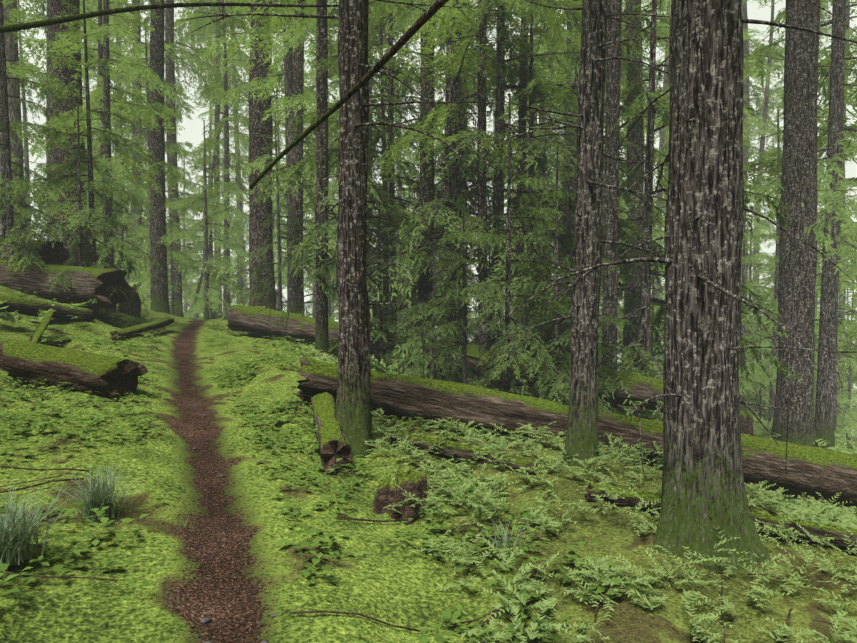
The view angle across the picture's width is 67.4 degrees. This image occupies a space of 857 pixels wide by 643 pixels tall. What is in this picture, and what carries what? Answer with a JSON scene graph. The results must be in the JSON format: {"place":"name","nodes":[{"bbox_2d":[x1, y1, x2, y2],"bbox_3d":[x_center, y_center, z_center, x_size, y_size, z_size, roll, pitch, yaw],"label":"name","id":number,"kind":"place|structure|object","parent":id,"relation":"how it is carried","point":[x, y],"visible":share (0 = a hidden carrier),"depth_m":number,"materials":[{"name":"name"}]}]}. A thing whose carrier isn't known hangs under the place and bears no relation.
{"place":"outdoors","nodes":[
{"label":"outdoors","id":0,"kind":"place"},
{"bbox_2d":[249,0,448,188],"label":"bare overhead branch","id":1,"kind":"object","parent":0,"point":[422,20],"visible":1,"depth_m":4.10,"materials":[{"name":"brown plant"}]},
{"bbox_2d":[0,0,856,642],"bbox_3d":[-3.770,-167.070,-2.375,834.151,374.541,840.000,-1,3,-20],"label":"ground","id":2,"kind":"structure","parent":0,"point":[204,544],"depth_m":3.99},
{"bbox_2d":[0,0,46,237],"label":"forest tree","id":3,"kind":"object","parent":2,"relation":"on","point":[27,151],"visible":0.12,"depth_m":40.29,"materials":[{"name":"green plant"}]},
{"bbox_2d":[3,0,45,238],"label":"tree","id":4,"kind":"object","parent":2,"relation":"on","point":[12,53],"visible":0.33,"depth_m":19.69,"materials":[{"name":"brown plant"}]},
{"bbox_2d":[0,8,71,239],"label":"tree","id":5,"kind":"object","parent":2,"relation":"on","point":[19,70],"visible":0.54,"depth_m":12.77,"materials":[{"name":"green plant"}]},
{"bbox_2d":[0,483,78,568],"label":"grass tuft","id":6,"kind":"object","parent":2,"relation":"on","point":[13,539],"visible":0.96,"depth_m":2.85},
{"bbox_2d":[0,0,79,271],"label":"young tree","id":7,"kind":"object","parent":2,"relation":"on","point":[10,203],"visible":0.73,"depth_m":11.69,"materials":[{"name":"green plant"}]},
{"bbox_2d":[0,294,94,320],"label":"log","id":8,"kind":"object","parent":2,"relation":"on","point":[27,307],"visible":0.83,"depth_m":9.89,"materials":[{"name":"plant"}]},
{"bbox_2d":[2,0,110,65],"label":"tree boughs","id":9,"kind":"object","parent":2,"relation":"on","point":[33,31],"visible":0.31,"depth_m":19.00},
{"bbox_2d":[34,0,90,241],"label":"tree","id":10,"kind":"object","parent":2,"relation":"on","point":[51,158],"visible":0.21,"depth_m":17.74,"materials":[{"name":"brown plant"}]},
{"bbox_2d":[0,259,133,308],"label":"log","id":11,"kind":"object","parent":2,"relation":"on","point":[92,283],"visible":0.75,"depth_m":11.37,"materials":[{"name":"brown wood"}]},
{"bbox_2d":[0,238,69,264],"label":"log","id":12,"kind":"object","parent":11,"relation":"on","point":[48,253],"visible":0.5,"depth_m":12.01,"materials":[{"name":"brown wood"}]},
{"bbox_2d":[5,95,137,314],"bbox_3d":[-6.322,-1.813,11.774,1.858,4.633,2.062,1,3,12],"label":"understory","id":13,"kind":"object","parent":2,"relation":"on","point":[81,261],"visible":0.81,"depth_m":11.68,"materials":[{"name":"green plant"}]},
{"bbox_2d":[0,339,148,399],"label":"rotten log","id":14,"kind":"object","parent":2,"relation":"on","point":[28,361],"visible":0.85,"depth_m":6.39,"materials":[{"name":"plant"}]},
{"bbox_2d":[46,0,112,266],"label":"tree","id":15,"kind":"object","parent":2,"relation":"on","point":[65,74],"visible":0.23,"depth_m":14.44,"materials":[{"name":"brown plant"}]},
{"bbox_2d":[15,0,161,316],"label":"tree","id":16,"kind":"object","parent":2,"relation":"on","point":[91,235],"visible":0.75,"depth_m":11.84,"materials":[{"name":"green plant"}]},
{"bbox_2d":[54,461,147,522],"bbox_3d":[-1.816,0.946,3.581,0.546,0.288,0.556,-1,3,-20],"label":"grass tuft","id":17,"kind":"object","parent":2,"relation":"on","point":[100,498],"visible":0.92,"depth_m":3.56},
{"bbox_2d":[15,0,187,311],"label":"tree","id":18,"kind":"object","parent":2,"relation":"on","point":[109,175],"visible":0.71,"depth_m":13.47,"materials":[{"name":"green plant"}]},
{"bbox_2d":[51,0,162,256],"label":"forest tree","id":19,"kind":"object","parent":2,"relation":"on","point":[99,76],"visible":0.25,"depth_m":17.96,"materials":[{"name":"green plant"}]},
{"bbox_2d":[96,135,149,284],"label":"forest tree","id":20,"kind":"object","parent":2,"relation":"on","point":[124,218],"visible":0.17,"depth_m":21.35,"materials":[{"name":"green plant"}]},
{"bbox_2d":[131,0,149,305],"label":"tree","id":21,"kind":"object","parent":2,"relation":"on","point":[139,220],"visible":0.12,"depth_m":26.89,"materials":[{"name":"brown plant"}]},
{"bbox_2d":[110,317,173,339],"bbox_3d":[-4.941,0.100,11.267,0.224,0.157,2.646,0,5,-4],"label":"log","id":22,"kind":"object","parent":2,"relation":"on","point":[153,325],"visible":0.94,"depth_m":10.93,"materials":[{"name":"plant"}]},
{"bbox_2d":[80,0,215,178],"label":"tree boughs","id":23,"kind":"object","parent":2,"relation":"on","point":[129,133],"visible":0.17,"depth_m":27.47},
{"bbox_2d":[96,31,208,298],"bbox_3d":[-9.553,-4.578,21.553,4.195,10.492,3.932,-1,3,-23],"label":"tree","id":24,"kind":"object","parent":2,"relation":"on","point":[144,186],"visible":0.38,"depth_m":21.78,"materials":[{"name":"green plant"}]},
{"bbox_2d":[123,200,191,308],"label":"forest tree","id":25,"kind":"object","parent":2,"relation":"on","point":[146,273],"visible":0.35,"depth_m":20.33,"materials":[{"name":"green plant"}]},
{"bbox_2d":[119,0,197,314],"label":"tree","id":26,"kind":"object","parent":2,"relation":"on","point":[159,288],"visible":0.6,"depth_m":18.93,"materials":[{"name":"brown plant"}]},
{"bbox_2d":[110,40,215,106],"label":"tree boughs","id":27,"kind":"object","parent":2,"relation":"on","point":[185,66],"visible":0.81,"depth_m":19.22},
{"bbox_2d":[113,53,213,305],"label":"young tree","id":28,"kind":"object","parent":2,"relation":"on","point":[185,193],"depth_m":28.94,"materials":[{"name":"green plant"}]},
{"bbox_2d":[87,0,248,131],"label":"tree boughs","id":29,"kind":"object","parent":2,"relation":"on","point":[142,56],"visible":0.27,"depth_m":24.25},
{"bbox_2d":[143,197,199,315],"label":"forest tree","id":30,"kind":"object","parent":2,"relation":"on","point":[172,289],"visible":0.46,"depth_m":20.47,"materials":[{"name":"green plant"}]},
{"bbox_2d":[165,0,201,316],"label":"tree","id":31,"kind":"object","parent":2,"relation":"on","point":[169,36],"visible":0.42,"depth_m":23.71,"materials":[{"name":"brown plant"}]},
{"bbox_2d":[168,182,232,317],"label":"tree","id":32,"kind":"object","parent":2,"relation":"on","point":[189,311],"visible":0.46,"depth_m":26.94,"materials":[{"name":"green plant"}]},
{"bbox_2d":[159,120,248,320],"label":"forest tree","id":33,"kind":"object","parent":2,"relation":"on","point":[208,292],"visible":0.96,"depth_m":18.94,"materials":[{"name":"green plant"}]},
{"bbox_2d":[169,153,239,306],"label":"forest tree","id":34,"kind":"object","parent":2,"relation":"on","point":[197,252],"visible":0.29,"depth_m":26.84,"materials":[{"name":"green plant"}]},
{"bbox_2d":[167,124,248,318],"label":"young tree","id":35,"kind":"object","parent":2,"relation":"on","point":[211,253],"visible":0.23,"depth_m":28.99,"materials":[{"name":"green plant"}]},
{"bbox_2d":[178,0,249,319],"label":"tree","id":36,"kind":"object","parent":2,"relation":"on","point":[226,164],"visible":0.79,"depth_m":20.98,"materials":[{"name":"green plant"}]},
{"bbox_2d":[187,0,244,318],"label":"tree","id":37,"kind":"object","parent":2,"relation":"on","point":[217,118],"visible":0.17,"depth_m":28.06,"materials":[{"name":"brown plant"}]},
{"bbox_2d":[174,0,284,240],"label":"tree boughs","id":38,"kind":"object","parent":2,"relation":"on","point":[191,27],"visible":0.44,"depth_m":28.28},
{"bbox_2d":[175,0,292,234],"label":"tree boughs","id":39,"kind":"object","parent":2,"relation":"on","point":[211,111],"visible":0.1,"depth_m":40.24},
{"bbox_2d":[0,286,498,438],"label":"herbs","id":40,"kind":"object","parent":2,"relation":"on","point":[144,396],"visible":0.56,"depth_m":8.22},
{"bbox_2d":[198,0,313,309],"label":"tree","id":41,"kind":"object","parent":2,"relation":"on","point":[260,234],"visible":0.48,"depth_m":16.43,"materials":[{"name":"brown plant"}]},
{"bbox_2d":[225,111,315,310],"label":"young tree","id":42,"kind":"object","parent":2,"relation":"on","point":[260,289],"visible":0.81,"depth_m":14.58,"materials":[{"name":"green plant"}]},
{"bbox_2d":[230,0,336,62],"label":"tree boughs","id":43,"kind":"object","parent":2,"relation":"on","point":[306,28],"visible":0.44,"depth_m":13.80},
{"bbox_2d":[201,0,368,312],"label":"conifer tree","id":44,"kind":"object","parent":2,"relation":"on","point":[286,100],"visible":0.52,"depth_m":15.67,"materials":[{"name":"green plant"}]},
{"bbox_2d":[248,41,336,286],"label":"forest tree","id":45,"kind":"object","parent":2,"relation":"on","point":[284,244],"visible":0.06,"depth_m":22.21,"materials":[{"name":"green plant"}]},
{"bbox_2d":[248,8,338,317],"bbox_3d":[-4.345,-8.797,24.565,5.156,21.141,5.056,1,3,27],"label":"conifer tree","id":46,"kind":"object","parent":2,"relation":"on","point":[305,193],"visible":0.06,"depth_m":24.23,"materials":[{"name":"green plant"}]},
{"bbox_2d":[259,0,336,314],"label":"tree","id":47,"kind":"object","parent":2,"relation":"on","point":[297,156],"visible":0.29,"depth_m":15.64,"materials":[{"name":"brown plant"}]},
{"bbox_2d":[239,0,381,355],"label":"tree","id":48,"kind":"object","parent":2,"relation":"on","point":[321,325],"visible":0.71,"depth_m":11.30,"materials":[{"name":"brown plant"}]},
{"bbox_2d":[0,355,635,642],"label":"herbs","id":49,"kind":"object","parent":2,"relation":"on","point":[447,614],"visible":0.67,"depth_m":3.93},
{"bbox_2d":[311,391,350,473],"bbox_3d":[-0.921,0.937,5.907,0.255,0.272,1.805,-1,9,-13],"label":"short log","id":50,"kind":"object","parent":2,"relation":"on","point":[332,440],"visible":0.85,"depth_m":5.33,"materials":[{"name":"plant"}]},
{"bbox_2d":[179,0,499,457],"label":"tree","id":51,"kind":"object","parent":2,"relation":"on","point":[352,413],"visible":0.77,"depth_m":5.52,"materials":[{"name":"brown plant"}]},
{"bbox_2d":[249,0,443,315],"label":"young tree","id":52,"kind":"object","parent":2,"relation":"on","point":[290,181],"visible":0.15,"depth_m":13.60,"materials":[{"name":"green plant"}]},
{"bbox_2d":[244,0,475,72],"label":"tree boughs","id":53,"kind":"object","parent":2,"relation":"on","point":[282,19],"visible":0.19,"depth_m":12.70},
{"bbox_2d":[286,0,439,333],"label":"conifer tree","id":54,"kind":"object","parent":2,"relation":"on","point":[330,262],"visible":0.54,"depth_m":11.72,"materials":[{"name":"green plant"}]},
{"bbox_2d":[292,4,443,328],"bbox_3d":[-0.965,-2.851,14.082,2.618,8.720,3.511,-8,9,-73],"label":"young tree","id":55,"kind":"object","parent":2,"relation":"on","point":[416,181],"visible":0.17,"depth_m":13.79,"materials":[{"name":"green plant"}]},
{"bbox_2d":[293,0,444,222],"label":"tree boughs","id":56,"kind":"object","parent":2,"relation":"on","point":[334,86],"visible":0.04,"depth_m":20.12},
{"bbox_2d":[373,475,396,514],"bbox_3d":[-0.304,1.361,4.576,0.186,0.498,0.207,2,3,40],"label":"tree stump","id":57,"kind":"object","parent":2,"relation":"on","point":[385,493],"visible":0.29,"depth_m":4.55,"materials":[{"name":"brown wood"}]},
{"bbox_2d":[366,254,404,372],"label":"sapling","id":58,"kind":"object","parent":2,"relation":"on","point":[374,320],"visible":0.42,"depth_m":11.18,"materials":[{"name":"green plant"}]},
{"bbox_2d":[366,205,413,372],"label":"sapling","id":59,"kind":"object","parent":2,"relation":"on","point":[379,313],"visible":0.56,"depth_m":11.57,"materials":[{"name":"green plant"}]},
{"bbox_2d":[375,6,418,330],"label":"tree","id":60,"kind":"object","parent":2,"relation":"on","point":[391,185],"visible":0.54,"depth_m":13.05,"materials":[{"name":"brown plant"}]},
{"bbox_2d":[389,467,427,524],"bbox_3d":[-0.134,1.337,4.532,0.304,0.612,0.273,-1,3,-20],"label":"tree stump","id":61,"kind":"object","parent":2,"relation":"on","point":[411,481],"visible":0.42,"depth_m":4.46,"materials":[{"name":"brown wood"}]},
{"bbox_2d":[383,0,441,375],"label":"tree","id":62,"kind":"object","parent":2,"relation":"on","point":[426,190],"visible":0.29,"depth_m":12.46,"materials":[{"name":"brown plant"}]},
{"bbox_2d":[0,362,852,642],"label":"fallen sticks","id":63,"kind":"object","parent":2,"relation":"on","point":[496,611],"visible":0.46,"depth_m":3.72,"materials":[{"name":"brown wood"}]},
{"bbox_2d":[0,255,856,454],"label":"plants","id":64,"kind":"object","parent":2,"relation":"on","point":[850,446],"visible":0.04,"depth_m":11.81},
{"bbox_2d":[225,305,662,412],"bbox_3d":[-0.047,0.588,11.973,9.568,0.612,0.604,9,6,26],"label":"fallen log","id":65,"kind":"object","parent":2,"relation":"on","point":[642,389],"visible":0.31,"depth_m":11.92,"materials":[{"name":"brown wood"}]},
{"bbox_2d":[406,239,482,386],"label":"sapling","id":66,"kind":"object","parent":2,"relation":"on","point":[453,366],"visible":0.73,"depth_m":10.77,"materials":[{"name":"green plant"}]},
{"bbox_2d":[329,0,578,41],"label":"tree boughs","id":67,"kind":"object","parent":2,"relation":"on","point":[399,23],"visible":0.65,"depth_m":11.28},
{"bbox_2d":[368,0,544,375],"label":"conifer tree","id":68,"kind":"object","parent":2,"relation":"on","point":[429,210],"visible":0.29,"depth_m":12.15,"materials":[{"name":"green plant"}]},
{"bbox_2d":[414,0,509,380],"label":"tree","id":69,"kind":"object","parent":2,"relation":"on","point":[456,92],"visible":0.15,"depth_m":12.19,"materials":[{"name":"brown plant"}]},
{"bbox_2d":[411,187,515,388],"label":"sapling","id":70,"kind":"object","parent":2,"relation":"on","point":[464,369],"visible":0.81,"depth_m":9.52,"materials":[{"name":"green plant"}]},
{"bbox_2d":[389,431,537,474],"bbox_3d":[0.292,1.180,5.820,1.440,0.188,0.174,8,6,24],"label":"log","id":71,"kind":"object","parent":2,"relation":"on","point":[463,451],"visible":0.65,"depth_m":5.77,"materials":[{"name":"brown wood"}]},
{"bbox_2d":[368,0,568,186],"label":"tree boughs","id":72,"kind":"object","parent":2,"relation":"on","point":[442,31],"visible":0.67,"depth_m":11.86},
{"bbox_2d":[329,0,622,385],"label":"young tree","id":73,"kind":"object","parent":2,"relation":"on","point":[446,189],"visible":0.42,"depth_m":11.53,"materials":[{"name":"green plant"}]},
{"bbox_2d":[419,0,535,387],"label":"tree","id":74,"kind":"object","parent":2,"relation":"on","point":[481,183],"visible":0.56,"depth_m":11.24,"materials":[{"name":"brown plant"}]},
{"bbox_2d":[437,94,573,403],"bbox_3d":[1.051,-0.391,8.674,2.129,5.307,2.362,0,3,5],"label":"sapling","id":75,"kind":"object","parent":2,"relation":"on","point":[504,367],"visible":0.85,"depth_m":8.54,"materials":[{"name":"green plant"}]},
{"bbox_2d":[366,0,663,386],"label":"young tree","id":76,"kind":"object","parent":2,"relation":"on","point":[498,193],"visible":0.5,"depth_m":11.79,"materials":[{"name":"green plant"}]},
{"bbox_2d":[486,0,564,352],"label":"conifer tree","id":77,"kind":"object","parent":2,"relation":"on","point":[527,125],"visible":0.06,"depth_m":19.82,"materials":[{"name":"green plant"}]},
{"bbox_2d":[481,185,571,389],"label":"sapling","id":78,"kind":"object","parent":2,"relation":"on","point":[527,347],"visible":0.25,"depth_m":11.42,"materials":[{"name":"green plant"}]},
{"bbox_2d":[487,5,569,354],"bbox_3d":[1.879,-12.220,12.028,2.221,28.902,1.674,0,3,7],"label":"tree","id":79,"kind":"object","parent":2,"relation":"on","point":[523,68],"visible":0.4,"depth_m":12.64,"materials":[{"name":"brown plant"}]},
{"bbox_2d":[443,1,639,400],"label":"young tree","id":80,"kind":"object","parent":2,"relation":"on","point":[531,90],"visible":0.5,"depth_m":11.25,"materials":[{"name":"green plant"}]},
{"bbox_2d":[483,146,618,412],"bbox_3d":[2.084,-0.234,10.308,2.042,5.092,2.266,1,3,24],"label":"sapling","id":81,"kind":"object","parent":2,"relation":"on","point":[514,315],"visible":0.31,"depth_m":10.20,"materials":[{"name":"green plant"}]},
{"bbox_2d":[467,0,669,408],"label":"young tree","id":82,"kind":"object","parent":2,"relation":"on","point":[635,291],"visible":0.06,"depth_m":13.95,"materials":[{"name":"green plant"}]},
{"bbox_2d":[488,0,659,359],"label":"conifer tree","id":83,"kind":"object","parent":2,"relation":"on","point":[541,132],"visible":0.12,"depth_m":15.83,"materials":[{"name":"green plant"}]},
{"bbox_2d":[292,313,856,642],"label":"ferns","id":84,"kind":"object","parent":2,"relation":"on","point":[825,512],"visible":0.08,"depth_m":4.37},
{"bbox_2d":[481,0,669,468],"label":"tree","id":85,"kind":"object","parent":2,"relation":"on","point":[582,434],"visible":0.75,"depth_m":5.77,"materials":[{"name":"brown plant"}]},
{"bbox_2d":[295,357,856,507],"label":"log","id":86,"kind":"object","parent":2,"relation":"on","point":[826,474],"visible":0.54,"depth_m":7.05,"materials":[{"name":"brown wood"}]},
{"bbox_2d":[528,0,646,79],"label":"tree boughs","id":87,"kind":"object","parent":2,"relation":"on","point":[578,17],"visible":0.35,"depth_m":13.02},
{"bbox_2d":[539,259,635,413],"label":"sapling","id":88,"kind":"object","parent":2,"relation":"on","point":[612,318],"visible":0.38,"depth_m":10.13,"materials":[{"name":"green plant"}]},
{"bbox_2d":[549,0,668,409],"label":"tree","id":89,"kind":"object","parent":2,"relation":"on","point":[610,230],"visible":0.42,"depth_m":10.81,"materials":[{"name":"brown plant"}]},
{"bbox_2d":[619,0,666,406],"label":"tree","id":90,"kind":"object","parent":2,"relation":"on","point":[635,137],"visible":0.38,"depth_m":14.77,"materials":[{"name":"brown plant"}]},
{"bbox_2d":[654,3,669,378],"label":"tree","id":91,"kind":"object","parent":2,"relation":"on","point":[661,141],"visible":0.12,"depth_m":36.99,"materials":[{"name":"brown plant"}]},
{"bbox_2d":[531,0,801,420],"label":"young tree","id":92,"kind":"object","parent":2,"relation":"on","point":[644,367],"visible":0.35,"depth_m":11.15,"materials":[{"name":"green plant"}]},
{"bbox_2d":[479,0,856,571],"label":"tree","id":93,"kind":"object","parent":2,"relation":"on","point":[703,495],"visible":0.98,"depth_m":4.05,"materials":[{"name":"brown plant"}]},
{"bbox_2d":[618,2,755,378],"bbox_3d":[7.448,-6.186,19.794,4.867,19.955,4.772,1,3,31],"label":"conifer tree","id":94,"kind":"object","parent":2,"relation":"on","point":[662,206],"visible":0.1,"depth_m":19.98,"materials":[{"name":"green plant"}]},
{"bbox_2d":[584,483,856,555],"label":"log","id":95,"kind":"object","parent":2,"relation":"on","point":[811,528],"visible":0.44,"depth_m":4.69,"materials":[{"name":"brown wood"}]},
{"bbox_2d":[741,0,761,282],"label":"tree","id":96,"kind":"object","parent":2,"relation":"on","point":[745,48],"visible":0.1,"depth_m":35.18,"materials":[{"name":"brown plant"}]},
{"bbox_2d":[739,211,773,411],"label":"forest tree","id":97,"kind":"object","parent":2,"relation":"on","point":[744,258],"visible":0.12,"depth_m":18.42,"materials":[{"name":"green plant"}]},
{"bbox_2d":[741,215,774,409],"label":"conifer tree","id":98,"kind":"object","parent":2,"relation":"on","point":[759,254],"visible":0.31,"depth_m":22.83,"materials":[{"name":"green plant"}]},
{"bbox_2d":[741,0,784,326],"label":"tree boughs","id":99,"kind":"object","parent":2,"relation":"on","point":[757,104],"visible":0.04,"depth_m":35.04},
{"bbox_2d":[752,0,781,360],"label":"tree","id":100,"kind":"object","parent":2,"relation":"on","point":[762,143],"visible":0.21,"depth_m":34.99,"materials":[{"name":"brown plant"}]},
{"bbox_2d":[743,49,822,305],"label":"tree boughs","id":101,"kind":"object","parent":2,"relation":"on","point":[767,131],"visible":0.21,"depth_m":34.78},
{"bbox_2d":[739,110,839,427],"bbox_3d":[9.608,-0.964,17.490,2.791,9.698,2.799,-1,3,-28],"label":"forest tree","id":102,"kind":"object","parent":2,"relation":"on","point":[772,369],"visible":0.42,"depth_m":17.63,"materials":[{"name":"green plant"}]},
{"bbox_2d":[741,0,856,446],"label":"tree","id":103,"kind":"object","parent":2,"relation":"on","point":[798,262],"visible":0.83,"depth_m":12.43,"materials":[{"name":"brown plant"}]},
{"bbox_2d":[743,0,856,447],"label":"tree","id":104,"kind":"object","parent":2,"relation":"on","point":[829,234],"visible":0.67,"depth_m":13.69,"materials":[{"name":"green plant"}]},
{"bbox_2d":[748,0,856,291],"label":"tree boughs","id":105,"kind":"object","parent":2,"relation":"on","point":[826,29],"visible":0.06,"depth_m":34.23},
{"bbox_2d":[768,45,856,436],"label":"forest tree","id":106,"kind":"object","parent":2,"relation":"on","point":[840,331],"visible":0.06,"depth_m":22.57,"materials":[{"name":"green plant"}]},
{"bbox_2d":[814,288,856,443],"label":"forest tree","id":107,"kind":"object","parent":2,"relation":"on","point":[848,418],"visible":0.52,"depth_m":23.01,"materials":[{"name":"green plant"}]},
{"bbox_2d":[815,37,856,339],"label":"tree","id":108,"kind":"object","parent":2,"relation":"on","point":[843,276],"visible":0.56,"depth_m":16.60,"materials":[{"name":"green plant"}]},
{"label":"tree","id":109,"kind":"object","parent":2,"relation":"on","visible":0},
{"bbox_2d":[0,2,338,32],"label":"bare limb","id":110,"kind":"object","parent":109,"relation":"on","point":[30,25],"visible":0.94,"depth_m":5.94,"materials":[{"name":"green plant"}]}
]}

